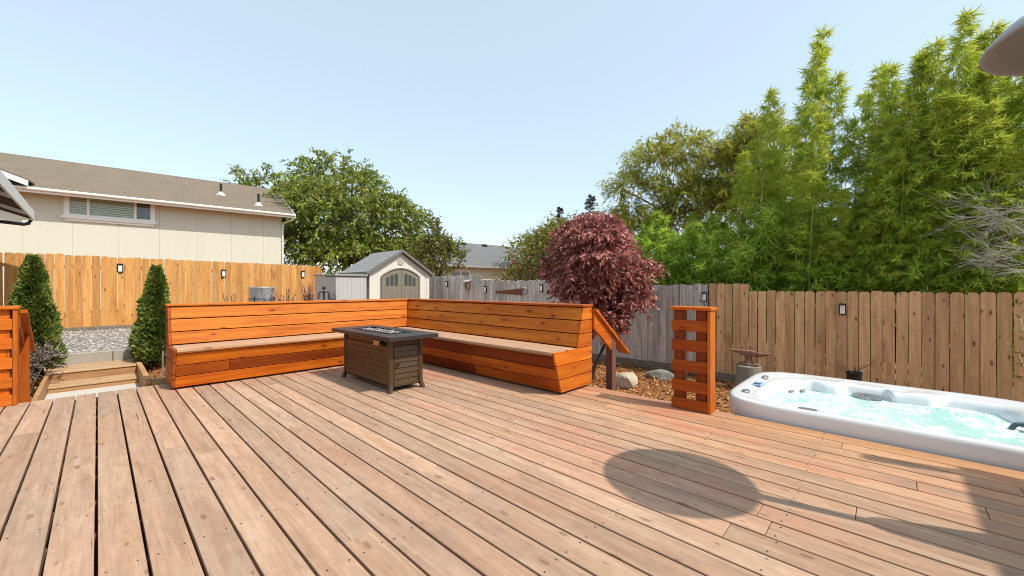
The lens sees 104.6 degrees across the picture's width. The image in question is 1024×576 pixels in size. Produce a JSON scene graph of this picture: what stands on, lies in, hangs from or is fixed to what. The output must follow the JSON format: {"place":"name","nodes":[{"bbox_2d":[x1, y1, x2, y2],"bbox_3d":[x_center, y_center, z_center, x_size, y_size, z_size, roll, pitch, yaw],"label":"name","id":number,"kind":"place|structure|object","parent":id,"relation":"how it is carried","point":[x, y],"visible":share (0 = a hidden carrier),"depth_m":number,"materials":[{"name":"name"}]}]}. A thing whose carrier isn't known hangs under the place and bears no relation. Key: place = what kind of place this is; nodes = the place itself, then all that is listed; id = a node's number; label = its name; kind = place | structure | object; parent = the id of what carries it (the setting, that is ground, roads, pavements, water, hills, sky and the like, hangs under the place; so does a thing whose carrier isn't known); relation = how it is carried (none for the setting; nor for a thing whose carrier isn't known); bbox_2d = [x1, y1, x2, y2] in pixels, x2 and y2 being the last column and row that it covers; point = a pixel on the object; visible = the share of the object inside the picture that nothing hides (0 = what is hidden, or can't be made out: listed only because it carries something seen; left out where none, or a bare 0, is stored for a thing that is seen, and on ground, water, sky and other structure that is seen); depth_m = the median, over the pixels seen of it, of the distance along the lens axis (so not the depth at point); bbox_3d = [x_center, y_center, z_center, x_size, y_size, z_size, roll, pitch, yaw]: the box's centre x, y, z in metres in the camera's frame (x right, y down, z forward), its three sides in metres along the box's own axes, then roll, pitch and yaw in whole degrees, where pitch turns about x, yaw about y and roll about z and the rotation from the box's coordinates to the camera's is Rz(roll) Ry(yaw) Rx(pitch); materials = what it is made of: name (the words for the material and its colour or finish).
{"place":"outdoors","nodes":[
{"label":"outdoors","id":0,"kind":"place"},
{"bbox_2d":[45,383,139,402],"bbox_3d":[-5.052,1.340,4.795,1.870,0.001,0.840,0,0,44],"label":"paved pad","id":1,"kind":"object","parent":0,"point":[53,396],"visible":0.23,"depth_m":5.12,"materials":[{"name":"concrete"}]},
{"bbox_2d":[0,0,1023,273],"label":"sky","id":2,"kind":"structure","parent":0,"point":[493,117],"materials":[{"name":"blue"}]},
{"bbox_2d":[12,314,1013,575],"bbox_3d":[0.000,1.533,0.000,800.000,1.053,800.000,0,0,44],"label":"ground","id":3,"kind":"structure","parent":0,"point":[156,372],"depth_m":7.42,"materials":[{"name":"brown soil"}]},
{"bbox_2d":[0,170,33,225],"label":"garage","id":4,"kind":"structure","parent":3,"relation":"on","point":[12,200],"depth_m":7.17,"materials":[{"name":"beige"}]},
{"bbox_2d":[12,310,35,402],"bbox_3d":[-5.022,1.080,4.055,0.735,1.741,0.130,0,0,44],"label":"stair handrail","id":5,"kind":"object","parent":3,"relation":"on","point":[26,344],"visible":0.48,"depth_m":4.03,"materials":[{"name":"orange wood"}]},
{"bbox_2d":[5,253,68,374],"bbox_3d":[-6.659,0.416,5.512,0.668,1.810,0.666,0,0,44],"label":"arborvitae","id":6,"kind":"object","parent":3,"relation":"on","point":[31,292],"visible":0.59,"depth_m":5.44,"materials":[{"name":"green plant"}]},
{"bbox_2d":[12,339,70,393],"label":"dry shrub","id":7,"kind":"object","parent":3,"relation":"on","point":[46,356],"visible":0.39,"depth_m":5.09,"materials":[{"name":"grey plant"}]},
{"bbox_2d":[43,348,131,372],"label":"concrete curb","id":8,"kind":"structure","parent":3,"relation":"on","point":[93,356],"depth_m":6.08,"materials":[{"name":"beige concrete"}]},
{"bbox_2d":[60,328,131,352],"bbox_3d":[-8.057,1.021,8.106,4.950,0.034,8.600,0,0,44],"label":"gravel terrace","id":9,"kind":"structure","parent":3,"relation":"on","point":[85,339],"depth_m":7.82,"materials":[{"name":"grey gravel"}]},
{"bbox_2d":[30,359,167,403],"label":"timber steps","id":10,"kind":"structure","parent":3,"relation":"on","point":[82,376],"depth_m":5.44,"materials":[{"name":"brown wood"}]},
{"bbox_2d":[0,152,295,314],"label":"house","id":11,"kind":"structure","parent":3,"relation":"on","point":[81,209],"depth_m":16.38,"materials":[{"name":"beige paint"}]},
{"bbox_2d":[61,196,156,226],"bbox_3d":[-15.642,-2.995,15.464,2.630,0.950,0.118,0,0,-39],"label":"window","id":12,"kind":"structure","parent":11,"relation":"in","point":[81,209],"depth_m":15.41,"materials":[{"name":"clear glass"}]},
{"bbox_2d":[127,264,170,366],"bbox_3d":[-5.659,0.483,6.258,0.656,1.727,0.630,0,0,44],"label":"arborvitae","id":13,"kind":"object","parent":3,"relation":"on","point":[146,340],"visible":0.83,"depth_m":6.12,"materials":[{"name":"green plant"}]},
{"bbox_2d":[0,252,321,331],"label":"picket fence","id":14,"kind":"object","parent":3,"relation":"on","point":[73,288],"visible":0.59,"depth_m":10.05,"materials":[{"name":"brown wood"}]},
{"bbox_2d":[248,287,275,301],"bbox_3d":[-6.058,0.523,9.585,0.590,1.095,0.589,0,0,44],"label":"metal tub","id":15,"kind":"object","parent":3,"relation":"on","point":[255,293],"visible":0.52,"depth_m":9.37,"materials":[{"name":"silver metal"}]},
{"bbox_2d":[220,146,451,276],"bbox_3d":[-11.689,-3.405,23.876,16.640,10.179,9.838,0,0,13],"label":"broadleaf tree","id":16,"kind":"object","parent":3,"relation":"on","point":[362,239],"visible":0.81,"depth_m":22.00,"materials":[{"name":"green plant"}]},
{"bbox_2d":[314,274,367,302],"bbox_3d":[-5.354,0.345,12.342,1.670,1.570,1.000,0,0,44],"label":"storage box","id":17,"kind":"object","parent":3,"relation":"on","point":[347,286],"visible":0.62,"depth_m":11.83,"materials":[{"name":"grey plastic"}]},
{"bbox_2d":[12,359,734,413],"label":"bark chips","id":18,"kind":"object","parent":3,"relation":"on","point":[657,384],"visible":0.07,"depth_m":7.46,"materials":[{"name":"brown wood"}]},
{"bbox_2d":[1005,298,1023,393],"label":"sapling","id":19,"kind":"object","parent":18,"relation":"on","point":[1022,331],"visible":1,"depth_m":4.68,"materials":[{"name":"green plant"}]},
{"bbox_2d":[338,249,433,300],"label":"garden shed","id":20,"kind":"structure","parent":3,"relation":"on","point":[400,274],"depth_m":13.18,"materials":[{"name":"beige plastic"}]},
{"bbox_2d":[383,269,400,300],"bbox_3d":[-3.941,0.205,12.972,0.044,1.650,0.664,0,0,44],"label":"door","id":21,"kind":"structure","parent":20,"relation":"in","point":[391,280],"depth_m":12.97,"materials":[{"name":"beige plastic"}]},
{"bbox_2d":[401,269,418,298],"bbox_3d":[-3.474,0.205,13.461,0.044,1.650,0.664,0,0,44],"label":"door","id":22,"kind":"structure","parent":20,"relation":"in","point":[409,281],"depth_m":13.43,"materials":[{"name":"beige plastic"}]},
{"bbox_2d":[405,211,470,276],"bbox_3d":[-4.038,-1.210,20.827,3.837,5.649,2.280,0,0,4],"label":"broadleaf tree","id":23,"kind":"object","parent":3,"relation":"on","point":[425,248],"visible":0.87,"depth_m":20.55,"materials":[{"name":"green plant"}]},
{"bbox_2d":[382,237,558,281],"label":"house","id":24,"kind":"structure","parent":3,"relation":"on","point":[482,260],"depth_m":28.69,"materials":[{"name":"beige"}]},
{"bbox_2d":[0,362,1023,575],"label":"deck","id":25,"kind":"structure","parent":3,"relation":"on","point":[331,471],"depth_m":2.16,"materials":[{"name":"brown wood"}]},
{"bbox_2d":[0,305,20,406],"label":"slatted guard","id":26,"kind":"object","parent":25,"relation":"on","point":[8,343],"visible":1,"depth_m":3.69,"materials":[{"name":"orange wood"}]},
{"bbox_2d":[164,298,592,392],"bbox_3d":[-1.580,0.631,4.551,3.734,0.894,3.326,0,0,44],"label":"corner bench","id":27,"kind":"object","parent":25,"relation":"on","point":[546,346],"visible":0.9,"depth_m":4.89,"materials":[{"name":"orange wood"}]},
{"bbox_2d":[332,325,437,393],"bbox_3d":[-1.531,0.791,4.652,1.438,0.616,0.583,0,0,44],"label":"fire table","id":28,"kind":"object","parent":25,"relation":"on","point":[390,358],"visible":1,"depth_m":4.34,"materials":[{"name":"brown metal"}]},
{"bbox_2d":[393,343,419,386],"bbox_3d":[-1.132,0.829,4.266,0.060,0.427,0.316,0,0,44],"label":"door","id":29,"kind":"structure","parent":28,"relation":"in","point":[405,357],"depth_m":4.26,"materials":[{"name":"brown metal"}]},
{"bbox_2d":[592,308,628,390],"bbox_3d":[1.163,1.080,4.753,0.140,1.700,0.758,0,0,44],"label":"stair handrail","id":30,"kind":"object","parent":25,"relation":"on","point":[606,334],"visible":0.78,"depth_m":4.74,"materials":[{"name":"orange wood"}]},
{"bbox_2d":[670,306,716,414],"bbox_3d":[1.641,0.633,3.590,0.364,0.931,0.160,0,0,44],"label":"slatted guard","id":31,"kind":"object","parent":25,"relation":"on","point":[702,366],"visible":1,"depth_m":3.52,"materials":[{"name":"orange wood"}]},
{"bbox_2d":[979,16,1023,75],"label":"patio heater","id":32,"kind":"object","parent":25,"relation":"on","point":[1003,54],"visible":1,"depth_m":1.77,"materials":[{"name":"grey metal"}]},
{"bbox_2d":[499,218,562,274],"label":"broadleaf tree","id":33,"kind":"object","parent":3,"relation":"on","point":[513,245],"visible":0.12,"depth_m":27.83,"materials":[{"name":"green plant"}]},
{"bbox_2d":[488,210,619,280],"bbox_3d":[1.826,-0.613,15.588,5.411,4.899,3.111,0,0,-11],"label":"broadleaf tree","id":34,"kind":"object","parent":3,"relation":"on","point":[540,241],"visible":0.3,"depth_m":15.49,"materials":[{"name":"green plant"}]},
{"bbox_2d":[429,275,708,373],"bbox_3d":[0.450,0.691,11.782,10.270,2.268,0.175,0,0,44],"label":"picket fence","id":35,"kind":"object","parent":3,"relation":"on","point":[647,342],"visible":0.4,"depth_m":9.30,"materials":[{"name":"grey wood"}]},
{"bbox_2d":[579,194,600,215],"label":"conifer tree","id":36,"kind":"object","parent":3,"relation":"on","point":[589,202],"visible":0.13,"depth_m":29.18,"materials":[{"name":"green plant"}]},
{"bbox_2d":[535,210,670,379],"bbox_3d":[1.675,0.199,8.070,2.484,3.608,2.670,0,0,44],"label":"purple maple","id":37,"kind":"object","parent":3,"relation":"on","point":[593,253],"visible":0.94,"depth_m":7.42,"materials":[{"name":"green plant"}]},
{"bbox_2d":[616,372,637,388],"bbox_3d":[2.153,1.779,7.525,0.383,0.360,0.529,0,0,-10],"label":"rock","id":38,"kind":"object","parent":3,"relation":"on","point":[628,380],"visible":0.83,"depth_m":7.37,"materials":[{"name":"beige stone"}]},
{"bbox_2d":[633,209,666,255],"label":"bamboo","id":39,"kind":"object","parent":3,"relation":"on","point":[644,228],"visible":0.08,"depth_m":11.09,"materials":[{"name":"green plant"}]},
{"bbox_2d":[634,214,671,271],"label":"bamboo","id":40,"kind":"object","parent":3,"relation":"on","point":[655,227],"visible":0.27,"depth_m":10.62,"materials":[{"name":"green plant"}]},
{"bbox_2d":[642,227,672,284],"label":"bamboo","id":41,"kind":"object","parent":3,"relation":"on","point":[663,235],"visible":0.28,"depth_m":10.18,"materials":[{"name":"green plant"}]},
{"bbox_2d":[645,369,673,380],"bbox_3d":[3.076,1.819,8.199,0.621,0.276,0.315,0,0,44],"label":"rock","id":42,"kind":"object","parent":3,"relation":"on","point":[660,374],"visible":0.77,"depth_m":8.08,"materials":[{"name":"grey stone"}]},
{"bbox_2d":[650,242,689,285],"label":"bamboo","id":43,"kind":"object","parent":3,"relation":"on","point":[679,249],"visible":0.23,"depth_m":9.85,"materials":[{"name":"green plant"}]},
{"bbox_2d":[651,220,698,285],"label":"bamboo","id":44,"kind":"object","parent":3,"relation":"on","point":[689,233],"visible":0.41,"depth_m":9.78,"materials":[{"name":"green plant"}]},
{"bbox_2d":[595,117,761,252],"bbox_3d":[4.787,-1.357,11.728,4.865,7.127,2.806,0,0,20],"label":"broadleaf tree","id":45,"kind":"object","parent":3,"relation":"on","point":[681,190],"visible":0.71,"depth_m":11.41,"materials":[{"name":"green plant"}]},
{"bbox_2d":[664,220,705,300],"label":"bamboo","id":46,"kind":"object","parent":3,"relation":"on","point":[696,242],"visible":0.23,"depth_m":9.88,"materials":[{"name":"green plant"}]},
{"bbox_2d":[670,235,712,285],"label":"bamboo","id":47,"kind":"object","parent":3,"relation":"on","point":[706,241],"visible":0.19,"depth_m":9.63,"materials":[{"name":"green plant"}]},
{"bbox_2d":[679,215,722,287],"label":"bamboo","id":48,"kind":"object","parent":3,"relation":"on","point":[712,226],"visible":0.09,"depth_m":10.30,"materials":[{"name":"green plant"}]},
{"bbox_2d":[676,228,728,294],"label":"bamboo","id":49,"kind":"object","parent":3,"relation":"on","point":[701,263],"visible":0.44,"depth_m":9.10,"materials":[{"name":"green plant"}]},
{"bbox_2d":[696,243,740,338],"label":"bamboo","id":50,"kind":"object","parent":3,"relation":"on","point":[719,276],"visible":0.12,"depth_m":8.97,"materials":[{"name":"green plant"}]},
{"bbox_2d":[694,223,751,330],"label":"bamboo","id":51,"kind":"object","parent":3,"relation":"on","point":[719,264],"visible":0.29,"depth_m":9.10,"materials":[{"name":"green plant"}]},
{"bbox_2d":[713,149,759,335],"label":"bamboo","id":52,"kind":"object","parent":3,"relation":"on","point":[732,214],"visible":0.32,"depth_m":9.29,"materials":[{"name":"green plant"}]},
{"bbox_2d":[720,235,764,343],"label":"bamboo","id":53,"kind":"object","parent":3,"relation":"on","point":[738,275],"visible":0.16,"depth_m":8.57,"materials":[{"name":"green plant"}]},
{"bbox_2d":[735,364,760,385],"bbox_3d":[4.357,1.702,7.287,0.465,0.555,0.470,0,0,44],"label":"tree stump","id":54,"kind":"object","parent":3,"relation":"on","point":[743,373],"visible":0.3,"depth_m":7.17,"materials":[{"name":"grey wood"}]},
{"bbox_2d":[728,348,771,366],"bbox_3d":[4.365,1.289,7.280,0.702,0.272,0.210,0,0,44],"label":"anvil","id":55,"kind":"object","parent":54,"relation":"on","point":[748,355],"visible":1,"depth_m":7.23,"materials":[{"name":"metal"}]},
{"bbox_2d":[721,206,783,373],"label":"bamboo","id":56,"kind":"object","parent":3,"relation":"on","point":[744,251],"visible":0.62,"depth_m":8.10,"materials":[{"name":"green plant"}]},
{"bbox_2d":[722,85,792,362],"bbox_3d":[5.506,-1.276,8.752,1.535,6.311,1.437,0,0,26],"label":"bamboo","id":57,"kind":"object","parent":3,"relation":"on","point":[768,181],"visible":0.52,"depth_m":8.65,"materials":[{"name":"green plant"}]},
{"bbox_2d":[695,101,833,236],"bbox_3d":[6.472,-1.323,10.496,3.523,7.025,2.763,0,0,44],"label":"tree","id":58,"kind":"object","parent":3,"relation":"on","point":[747,126],"visible":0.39,"depth_m":10.35,"materials":[{"name":"green plant"}]},
{"bbox_2d":[732,209,796,340],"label":"bamboo","id":59,"kind":"object","parent":3,"relation":"on","point":[782,251],"visible":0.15,"depth_m":8.19,"materials":[{"name":"green plant"}]},
{"bbox_2d":[732,228,800,341],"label":"bamboo","id":60,"kind":"object","parent":3,"relation":"on","point":[769,260],"visible":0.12,"depth_m":8.38,"materials":[{"name":"green plant"}]},
{"bbox_2d":[744,236,805,343],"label":"bamboo","id":61,"kind":"object","parent":3,"relation":"on","point":[769,279],"visible":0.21,"depth_m":8.13,"materials":[{"name":"green plant"}]},
{"bbox_2d":[751,125,809,288],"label":"bamboo","id":62,"kind":"object","parent":3,"relation":"on","point":[789,152],"visible":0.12,"depth_m":8.91,"materials":[{"name":"green plant"}]},
{"bbox_2d":[752,23,852,310],"bbox_3d":[5.931,-1.741,8.197,1.596,7.242,1.494,0,0,-2],"label":"bamboo","id":63,"kind":"object","parent":3,"relation":"on","point":[820,54],"visible":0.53,"depth_m":8.07,"materials":[{"name":"green plant"}]},
{"bbox_2d":[766,237,839,349],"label":"bamboo","id":64,"kind":"object","parent":3,"relation":"on","point":[799,270],"visible":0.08,"depth_m":7.75,"materials":[{"name":"green plant"}]},
{"bbox_2d":[773,109,851,348],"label":"bamboo","id":65,"kind":"object","parent":3,"relation":"on","point":[808,172],"visible":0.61,"depth_m":7.48,"materials":[{"name":"green plant"}]},
{"bbox_2d":[775,56,851,270],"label":"bamboo","id":66,"kind":"object","parent":3,"relation":"on","point":[822,133],"visible":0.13,"depth_m":8.19,"materials":[{"name":"green plant"}]},
{"bbox_2d":[775,207,863,356],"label":"bamboo","id":67,"kind":"object","parent":3,"relation":"on","point":[822,257],"visible":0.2,"depth_m":7.46,"materials":[{"name":"green plant"}]},
{"bbox_2d":[790,68,866,290],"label":"bamboo","id":68,"kind":"object","parent":3,"relation":"on","point":[838,77],"visible":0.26,"depth_m":7.88,"materials":[{"name":"green plant"}]},
{"bbox_2d":[804,187,870,361],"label":"bamboo","id":69,"kind":"object","parent":3,"relation":"on","point":[844,195],"visible":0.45,"depth_m":7.24,"materials":[{"name":"green plant"}]},
{"bbox_2d":[794,226,880,343],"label":"bamboo","id":70,"kind":"object","parent":3,"relation":"on","point":[840,283],"visible":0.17,"depth_m":7.25,"materials":[{"name":"green plant"}]},
{"bbox_2d":[819,87,879,248],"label":"bamboo","id":71,"kind":"object","parent":3,"relation":"on","point":[859,103],"visible":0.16,"depth_m":7.95,"materials":[{"name":"green plant"}]},
{"bbox_2d":[840,362,870,380],"bbox_3d":[5.431,1.498,6.295,0.210,0.764,0.380,0,0,-20],"label":"plant pot","id":72,"kind":"object","parent":3,"relation":"on","point":[854,375],"visible":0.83,"depth_m":6.23,"materials":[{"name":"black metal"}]},
{"bbox_2d":[825,183,897,362],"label":"bamboo","id":73,"kind":"object","parent":3,"relation":"on","point":[867,211],"visible":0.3,"depth_m":7.08,"materials":[{"name":"green plant"}]},
{"bbox_2d":[831,225,895,381],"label":"bamboo","id":74,"kind":"object","parent":3,"relation":"on","point":[856,286],"visible":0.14,"depth_m":7.18,"materials":[{"name":"green plant"}]},
{"bbox_2d":[708,283,1023,401],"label":"picket fence","id":75,"kind":"object","parent":3,"relation":"on","point":[842,339],"visible":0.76,"depth_m":6.42,"materials":[{"name":"brown wood"}]},
{"bbox_2d":[835,97,900,294],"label":"bamboo","id":76,"kind":"object","parent":3,"relation":"on","point":[860,190],"visible":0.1,"depth_m":7.37,"materials":[{"name":"green plant"}]},
{"bbox_2d":[836,158,908,363],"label":"bamboo","id":77,"kind":"object","parent":3,"relation":"on","point":[873,257],"visible":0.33,"depth_m":6.98,"materials":[{"name":"green plant"}]},
{"bbox_2d":[729,372,1023,471],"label":"hot tub","id":78,"kind":"object","parent":3,"relation":"on","point":[985,430],"visible":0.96,"depth_m":3.29,"materials":[{"name":"white plastic"}]},
{"bbox_2d":[846,60,907,276],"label":"bamboo","id":79,"kind":"object","parent":3,"relation":"on","point":[868,117],"visible":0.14,"depth_m":7.60,"materials":[{"name":"green plant"}]},
{"bbox_2d":[853,154,921,356],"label":"bamboo","id":80,"kind":"object","parent":3,"relation":"on","point":[886,235],"visible":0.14,"depth_m":6.88,"materials":[{"name":"green plant"}]},
{"bbox_2d":[839,59,939,332],"bbox_3d":[6.720,-1.135,7.085,1.500,6.030,1.405,0,0,-45],"label":"bamboo","id":81,"kind":"object","parent":3,"relation":"on","point":[886,116],"visible":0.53,"depth_m":7.07,"materials":[{"name":"green plant"}]},
{"bbox_2d":[846,97,943,358],"bbox_3d":[6.666,-0.688,6.782,1.384,5.135,1.297,0,0,-17],"label":"bamboo","id":82,"kind":"object","parent":3,"relation":"on","point":[911,108],"visible":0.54,"depth_m":6.71,"materials":[{"name":"green plant"}]},
{"bbox_2d":[859,44,936,230],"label":"bamboo","id":83,"kind":"object","parent":3,"relation":"on","point":[915,74],"visible":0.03,"depth_m":7.19,"materials":[{"name":"green plant"}]},
{"bbox_2d":[877,49,942,291],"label":"bamboo","id":84,"kind":"object","parent":3,"relation":"on","point":[922,67],"visible":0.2,"depth_m":6.94,"materials":[{"name":"green plant"}]},
{"bbox_2d":[868,229,962,360],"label":"bamboo","id":85,"kind":"object","parent":3,"relation":"on","point":[915,268],"visible":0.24,"depth_m":6.43,"materials":[{"name":"green plant"}]},
{"bbox_2d":[885,138,964,366],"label":"bamboo","id":86,"kind":"object","parent":3,"relation":"on","point":[910,206],"visible":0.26,"depth_m":6.49,"materials":[{"name":"green plant"}]},
{"bbox_2d":[887,34,966,325],"bbox_3d":[7.377,-1.302,6.985,1.444,6.364,1.431,0,0,-16],"label":"bamboo","id":87,"kind":"object","parent":3,"relation":"on","point":[940,42],"visible":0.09,"depth_m":6.93,"materials":[{"name":"green plant"}]},
{"bbox_2d":[895,168,966,366],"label":"bamboo","id":88,"kind":"object","parent":3,"relation":"on","point":[932,232],"visible":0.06,"depth_m":6.47,"materials":[{"name":"green plant"}]},
{"bbox_2d":[899,109,967,389],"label":"bamboo","id":89,"kind":"object","parent":3,"relation":"on","point":[939,258],"visible":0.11,"depth_m":6.41,"materials":[{"name":"green plant"}]},
{"bbox_2d":[892,88,991,361],"bbox_3d":[7.022,-0.697,6.588,1.288,5.154,1.300,0,0,-27],"label":"bamboo","id":90,"kind":"object","parent":3,"relation":"on","point":[940,132],"visible":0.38,"depth_m":6.43,"materials":[{"name":"green plant"}]},
{"bbox_2d":[895,225,1010,354],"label":"bamboo","id":91,"kind":"object","parent":3,"relation":"on","point":[947,279],"visible":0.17,"depth_m":6.19,"materials":[{"name":"green plant"}]},
{"bbox_2d":[907,4,1012,304],"bbox_3d":[7.290,-1.341,6.582,1.452,6.442,1.550,0,0,-31],"label":"bamboo","id":92,"kind":"object","parent":3,"relation":"on","point":[958,48],"visible":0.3,"depth_m":6.41,"materials":[{"name":"green plant"}]},
{"bbox_2d":[911,93,1022,365],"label":"bamboo","id":93,"kind":"object","parent":3,"relation":"on","point":[974,133],"visible":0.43,"depth_m":6.19,"materials":[{"name":"green plant"}]},
{"bbox_2d":[914,46,1020,295],"bbox_3d":[7.354,-1.006,6.430,1.425,5.771,1.334,0,0,-6],"label":"bamboo","id":94,"kind":"object","parent":3,"relation":"on","point":[994,78],"visible":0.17,"depth_m":6.27,"materials":[{"name":"green plant"}]},
{"bbox_2d":[920,172,1023,284],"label":"bare shrub","id":95,"kind":"object","parent":3,"relation":"on","point":[989,260],"visible":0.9,"depth_m":5.83,"materials":[{"name":"grey plant"}]},
{"bbox_2d":[926,97,1023,367],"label":"bamboo","id":96,"kind":"object","parent":3,"relation":"on","point":[993,106],"visible":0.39,"depth_m":6.05,"materials":[{"name":"green plant"}]},
{"bbox_2d":[936,16,1023,344],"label":"bamboo","id":97,"kind":"object","parent":3,"relation":"on","point":[998,28],"visible":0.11,"depth_m":6.34,"materials":[{"name":"green plant"}]},
{"bbox_2d":[943,132,1023,372],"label":"bamboo","id":98,"kind":"object","parent":3,"relation":"on","point":[1006,151],"visible":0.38,"depth_m":5.96,"materials":[{"name":"green plant"}]},
{"bbox_2d":[948,28,1022,256],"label":"bamboo","id":99,"kind":"object","parent":3,"relation":"on","point":[983,36],"visible":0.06,"depth_m":6.51,"materials":[{"name":"green plant"}]},
{"bbox_2d":[957,81,1023,356],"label":"bamboo","id":100,"kind":"object","parent":3,"relation":"on","point":[1012,108],"visible":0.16,"depth_m":6.07,"materials":[{"name":"green plant"}]},
{"bbox_2d":[962,157,1023,399],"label":"bamboo","id":101,"kind":"object","parent":3,"relation":"on","point":[1003,280],"visible":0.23,"depth_m":5.91,"materials":[{"name":"green plant"}]},
{"bbox_2d":[976,136,1023,370],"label":"bamboo","id":102,"kind":"object","parent":3,"relation":"on","point":[1014,242],"visible":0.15,"depth_m":5.86,"materials":[{"name":"green plant"}]},
{"bbox_2d":[985,76,1023,397],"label":"bamboo","id":103,"kind":"object","parent":3,"relation":"on","point":[1012,77],"visible":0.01,"depth_m":6.61,"materials":[{"name":"green plant"}]},
{"bbox_2d":[1006,77,1023,280],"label":"bamboo","id":104,"kind":"object","parent":3,"relation":"on","point":[1014,90],"visible":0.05,"depth_m":6.16,"materials":[{"name":"green plant"}]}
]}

